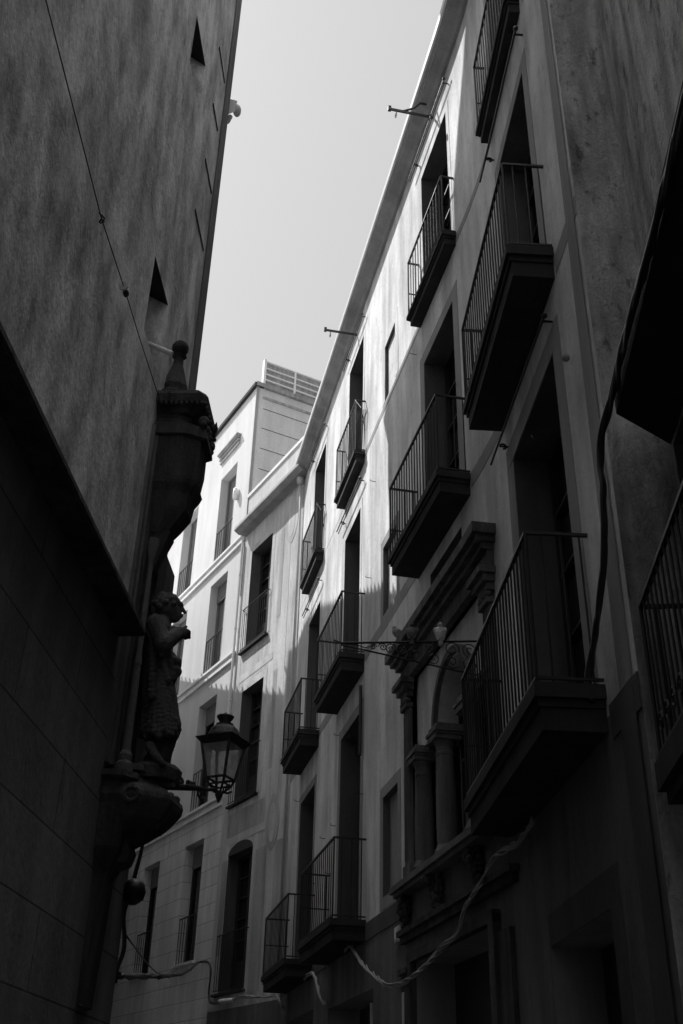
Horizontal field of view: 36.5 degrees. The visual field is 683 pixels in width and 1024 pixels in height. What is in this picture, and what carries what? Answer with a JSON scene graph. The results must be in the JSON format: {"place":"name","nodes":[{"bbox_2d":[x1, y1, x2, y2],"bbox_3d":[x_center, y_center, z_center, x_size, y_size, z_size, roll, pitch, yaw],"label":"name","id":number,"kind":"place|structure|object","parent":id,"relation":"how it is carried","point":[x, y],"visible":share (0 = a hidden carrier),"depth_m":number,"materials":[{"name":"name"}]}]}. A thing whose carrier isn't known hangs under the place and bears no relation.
{"place":"outdoors","nodes":[
{"label":"outdoors","id":0,"kind":"place"},
{"bbox_2d":[110,359,320,1023],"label":"white house","id":1,"kind":"structure","parent":0,"point":[170,918],"depth_m":28.62,"materials":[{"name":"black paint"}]},
{"bbox_2d":[141,866,159,973],"bbox_3d":[-4.996,10.974,27.819,0.641,2.830,1.103,1,-31,0],"label":"window","id":2,"kind":"structure","parent":1,"relation":"in","point":[155,872],"depth_m":28.28,"materials":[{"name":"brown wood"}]},
{"bbox_2d":[175,619,186,694],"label":"window","id":3,"kind":"structure","parent":1,"relation":"in","point":[181,644],"depth_m":32.24,"materials":[{"name":"grey glass"}]},
{"bbox_2d":[184,517,197,590],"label":"window","id":4,"kind":"structure","parent":1,"relation":"in","point":[194,525],"depth_m":34.09,"materials":[{"name":"grey glass"}]},
{"bbox_2d":[184,844,203,961],"bbox_3d":[-3.501,9.642,25.531,0.641,2.830,1.103,1,-31,0],"label":"window","id":5,"kind":"structure","parent":1,"relation":"in","point":[198,851],"depth_m":25.92,"materials":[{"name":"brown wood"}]},
{"bbox_2d":[199,703,215,805],"bbox_3d":[-3.419,6.460,27.437,0.641,2.950,1.103,1,-31,0],"label":"window","id":6,"kind":"structure","parent":1,"relation":"in","point":[210,718],"depth_m":28.06,"materials":[{"name":"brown wood"}]},
{"bbox_2d":[212,580,226,665],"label":"window","id":7,"kind":"structure","parent":1,"relation":"in","point":[221,598],"depth_m":29.84,"materials":[{"name":"grey glass"}]},
{"bbox_2d":[222,474,236,552],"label":"window","id":8,"kind":"structure","parent":1,"relation":"in","point":[232,483],"depth_m":31.73,"materials":[{"name":"grey glass"}]},
{"bbox_2d":[206,436,307,1023],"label":"stucco house","id":9,"kind":"structure","parent":0,"point":[251,887],"depth_m":24.18,"materials":[{"name":"grey paint"}]},
{"bbox_2d":[230,853,251,990],"bbox_3d":[-2.072,9.069,22.964,0.687,2.900,1.200,1,-31,0],"label":"window","id":10,"kind":"structure","parent":9,"relation":"in","point":[245,863],"depth_m":23.31,"materials":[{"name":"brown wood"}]},
{"bbox_2d":[245,687,262,795],"bbox_3d":[-1.962,5.569,25.019,0.649,2.820,1.129,1,-31,0],"label":"window","id":11,"kind":"structure","parent":9,"relation":"in","point":[256,707],"depth_m":25.43,"materials":[{"name":"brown wood"}]},
{"bbox_2d":[232,993,284,1009],"bbox_3d":[-1.571,9.668,20.378,0.261,0.506,3.052,14,-33,-19],"label":"cable bundle","id":12,"kind":"object","parent":9,"relation":"attached to","point":[266,996],"visible":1,"depth_m":20.56,"materials":[{"name":"grey plastic"}]},
{"bbox_2d":[256,546,271,637],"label":"window","id":13,"kind":"structure","parent":9,"relation":"in","point":[265,571],"depth_m":27.54,"materials":[{"name":"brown wood"}]},
{"bbox_2d":[196,0,442,426],"label":"sky","id":14,"kind":"structure","parent":0,"point":[309,152],"materials":[{"name":"white"}]},
{"bbox_2d":[392,626,401,637],"bbox_3d":[0.763,1.603,13.563,0.258,0.183,0.144,25,-38,-34],"label":"pigeon","id":15,"kind":"object","parent":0,"point":[396,632],"visible":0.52,"depth_m":13.49,"materials":[{"name":"grey"}]},
{"bbox_2d":[261,0,682,1023],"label":"apartment building","id":16,"kind":"structure","parent":0,"point":[447,456],"depth_m":10.78,"materials":[{"name":"paint"}]},
{"bbox_2d":[303,971,328,1004],"bbox_3d":[-0.417,7.600,16.470,0.061,0.627,2.115,7,-31,-10],"label":"cable bundle","id":17,"kind":"object","parent":16,"relation":"attached to","point":[317,986],"visible":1,"depth_m":16.33,"materials":[{"name":"grey plastic"}]},
{"bbox_2d":[358,780,359,901],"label":"window","id":18,"kind":"structure","parent":16,"relation":"in","point":[359,780],"depth_m":16.52,"materials":[{"name":"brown wood"}]},
{"bbox_2d":[360,1007,369,1023],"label":"door","id":19,"kind":"structure","parent":16,"relation":"in","point":[364,1013],"depth_m":15.55,"materials":[{"name":"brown wood"}]},
{"bbox_2d":[388,332,394,393],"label":"blind window","id":20,"kind":"structure","parent":16,"relation":"in","point":[391,349],"depth_m":17.65,"materials":[{"name":"paint"}]},
{"bbox_2d":[388,536,395,606],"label":"blind window","id":21,"kind":"structure","parent":16,"relation":"in","point":[391,579],"depth_m":15.66,"materials":[{"name":"paint"}]},
{"bbox_2d":[390,791,397,889],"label":"blind window","id":22,"kind":"structure","parent":16,"relation":"in","point":[394,799],"depth_m":13.68,"materials":[{"name":"grey paint"}]},
{"bbox_2d":[405,623,418,645],"bbox_3d":[0.738,1.276,10.735,0.144,0.278,0.150,1,-31,0],"label":"pigeon","id":23,"kind":"object","parent":16,"relation":"on","point":[412,631],"visible":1,"depth_m":10.69,"materials":[{"name":"grey"}]},
{"bbox_2d":[344,816,535,987],"bbox_3d":[0.834,4.657,11.319,0.138,0.842,7.537,7,-31,-9],"label":"cable bundle","id":24,"kind":"object","parent":16,"relation":"attached to","point":[512,845],"visible":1,"depth_m":10.07,"materials":[{"name":"grey plastic"}]},
{"bbox_2d":[433,622,446,646],"bbox_3d":[1.031,1.286,10.798,0.132,0.284,0.132,27,-39,-36],"label":"pigeon","id":25,"kind":"object","parent":16,"relation":"on","point":[440,631],"visible":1,"depth_m":10.76,"materials":[{"name":"grey"}]},
{"bbox_2d":[439,162,449,229],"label":"window","id":26,"kind":"structure","parent":16,"relation":"in","point":[446,211],"depth_m":16.48,"materials":[{"name":"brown wood"}]},
{"bbox_2d":[444,347,459,471],"bbox_3d":[1.629,-1.166,13.752,0.326,3.000,1.353,1,-31,0],"label":"window","id":27,"kind":"structure","parent":16,"relation":"in","point":[449,368],"depth_m":14.47,"materials":[{"name":"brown wood"}]},
{"bbox_2d":[453,743,462,834],"bbox_3d":[1.573,2.534,11.562,0.644,2.520,3.219,1,-31,0],"label":"window back","id":28,"kind":"structure","parent":16,"relation":"in","point":[456,750],"depth_m":12.18,"materials":[{"name":"black glass"}]},
{"bbox_2d":[458,715,487,830],"bbox_3d":[1.540,2.629,11.488,0.312,2.240,1.284,1,-31,0],"label":"window","id":29,"kind":"structure","parent":16,"relation":"in","point":[461,744],"depth_m":11.85,"materials":[{"name":"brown wood"}]},
{"bbox_2d":[455,951,491,1023],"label":"door","id":30,"kind":"structure","parent":16,"relation":"in","point":[472,977],"depth_m":11.05,"materials":[{"name":"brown wood"}]},
{"bbox_2d":[524,153,539,242],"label":"window","id":31,"kind":"structure","parent":16,"relation":"in","point":[534,223],"depth_m":11.62,"materials":[{"name":"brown wood"}]},
{"bbox_2d":[548,433,585,682],"bbox_3d":[2.106,0.469,8.820,0.142,3.250,1.682,1,-31,0],"label":"window","id":32,"kind":"structure","parent":16,"relation":"in","point":[559,496],"depth_m":9.57,"materials":[{"name":"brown wood"}]},
{"bbox_2d":[601,943,622,1023],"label":"door","id":33,"kind":"structure","parent":16,"relation":"in","point":[608,952],"depth_m":7.75,"materials":[{"name":"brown wood"}]},
{"bbox_2d":[584,89,682,703],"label":"cable bundle","id":34,"kind":"object","parent":16,"relation":"attached to","point":[676,139],"visible":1,"depth_m":6.52,"materials":[{"name":"black rubber"}]},
{"label":"street paving","id":35,"kind":"structure","parent":0,"visible":0},
{"bbox_2d":[0,0,241,1023],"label":"old plaster building","id":36,"kind":"structure","parent":35,"relation":"on","point":[150,84],"depth_m":6.08,"materials":[{"name":"grey paint"}]},
{"bbox_2d":[45,0,162,410],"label":"stay wire","id":37,"kind":"object","parent":36,"relation":"attached to","point":[123,286],"visible":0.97,"depth_m":6.43,"materials":[{"name":"metal"}]},
{"bbox_2d":[115,845,143,983],"bbox_3d":[-1.486,2.786,7.260,0.107,0.960,0.028,1,-31,0],"label":"hanging cable","id":38,"kind":"object","parent":36,"relation":"attached to","point":[124,936],"visible":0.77,"depth_m":7.19,"materials":[{"name":"black rubber"}]},
{"bbox_2d":[123,878,145,905],"bbox_3d":[-1.461,2.668,7.264,0.174,0.180,0.171,1,-31,0],"label":"alarm bell","id":39,"kind":"object","parent":36,"relation":"attached to","point":[134,892],"visible":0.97,"depth_m":7.20,"materials":[{"name":"black metal"}]},
{"bbox_2d":[76,340,217,1009],"bbox_3d":[-1.305,0.883,7.720,0.548,5.157,1.056,1,-31,0],"label":"corner shrine","id":40,"kind":"object","parent":36,"relation":"attached to","point":[135,810],"visible":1,"depth_m":7.26,"materials":[{"name":"stone"}]},
{"bbox_2d":[136,591,190,789],"bbox_3d":[-1.252,1.215,7.261,0.394,1.490,0.507,1,-31,0],"label":"statue","id":41,"kind":"object","parent":40,"relation":"on","point":[159,729],"visible":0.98,"depth_m":7.11,"materials":[{"name":"stone"}]},
{"bbox_2d":[164,712,250,802],"bbox_3d":[-0.967,1.714,7.400,0.310,0.742,0.766,-11,-33,20],"label":"street lantern","id":42,"kind":"object","parent":40,"relation":"attached to","point":[222,739],"visible":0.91,"depth_m":7.54,"materials":[{"name":"metal"}]},
{"bbox_2d":[125,933,176,973],"bbox_3d":[-2.729,6.885,15.986,0.012,2.224,19.365,5,-31,-6],"label":"thin wire","id":43,"kind":"object","parent":36,"relation":"attached to","point":[132,944],"visible":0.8,"depth_m":9.21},
{"bbox_2d":[116,960,218,1004],"bbox_3d":[-2.084,6.772,15.426,0.712,2.436,18.163,4,-31,-4],"label":"cable bundle","id":44,"kind":"object","parent":36,"relation":"attached to","point":[131,976],"visible":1,"depth_m":11.38,"materials":[{"name":"plastic"}]},
{"bbox_2d":[218,998,234,1003],"bbox_3d":[-2.436,10.353,21.912,0.087,0.107,0.683,17,-34,-24],"label":"cable joint","id":45,"kind":"object","parent":44,"relation":"attached to","point":[226,1000],"visible":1,"depth_m":21.86,"materials":[{"name":"white paint"}]},
{"bbox_2d":[228,99,240,123],"bbox_3d":[-1.329,-4.879,12.485,0.249,0.704,0.250,1,-31,0],"label":"floodlight","id":46,"kind":"object","parent":36,"relation":"attached to","point":[235,108],"visible":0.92,"depth_m":12.35,"materials":[{"name":"white paint"}]},
{"bbox_2d":[594,0,682,804],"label":"corner house","id":47,"kind":"structure","parent":35,"relation":"on","point":[642,44],"depth_m":6.62,"materials":[{"name":"paint"}]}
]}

